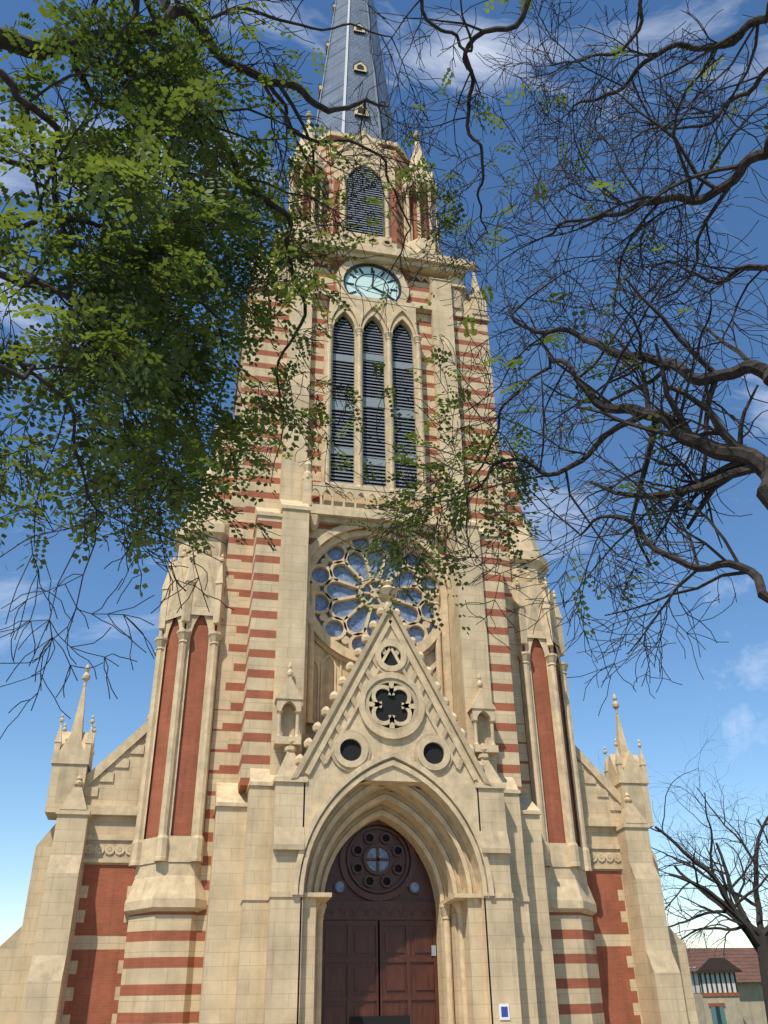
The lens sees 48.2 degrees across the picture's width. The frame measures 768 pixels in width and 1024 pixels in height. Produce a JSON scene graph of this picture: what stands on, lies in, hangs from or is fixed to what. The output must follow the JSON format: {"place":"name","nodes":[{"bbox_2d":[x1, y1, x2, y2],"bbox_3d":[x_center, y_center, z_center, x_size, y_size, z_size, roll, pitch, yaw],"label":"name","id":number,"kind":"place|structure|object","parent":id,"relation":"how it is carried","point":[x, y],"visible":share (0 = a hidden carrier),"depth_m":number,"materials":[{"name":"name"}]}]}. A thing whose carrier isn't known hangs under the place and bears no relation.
{"place":"outdoors","nodes":[
{"label":"outdoors","id":0,"kind":"place"},
{"bbox_2d":[0,0,767,947],"label":"sky","id":1,"kind":"structure","parent":0,"point":[733,691],"materials":[{"name":"blue"}]},
{"bbox_2d":[329,0,767,715],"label":"tree","id":2,"kind":"object","parent":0,"point":[739,456],"depth_m":7.52,"materials":[{"name":"brown plant"}]},
{"bbox_2d":[687,932,766,1023],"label":"chalet house","id":3,"kind":"structure","parent":0,"point":[733,994],"depth_m":73.30,"materials":[{"name":"paint"}]},
{"bbox_3d":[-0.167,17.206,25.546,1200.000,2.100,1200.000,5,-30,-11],"label":"ground","id":4,"kind":"structure","parent":0,"visible":0},
{"bbox_2d":[0,0,460,738],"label":"tree","id":5,"kind":"object","parent":4,"relation":"on","point":[138,354],"depth_m":6.16,"materials":[{"name":"green plant"}]},
{"bbox_2d":[0,0,697,1023],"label":"cathedral","id":6,"kind":"structure","parent":4,"relation":"on","point":[306,792],"depth_m":29.09,"materials":[{"name":"stone"}]},
{"bbox_2d":[598,721,767,1023],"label":"bare tree","id":7,"kind":"object","parent":4,"relation":"on","point":[757,936],"visible":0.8,"depth_m":50.95,"materials":[{"name":"brown plant"}]}
]}

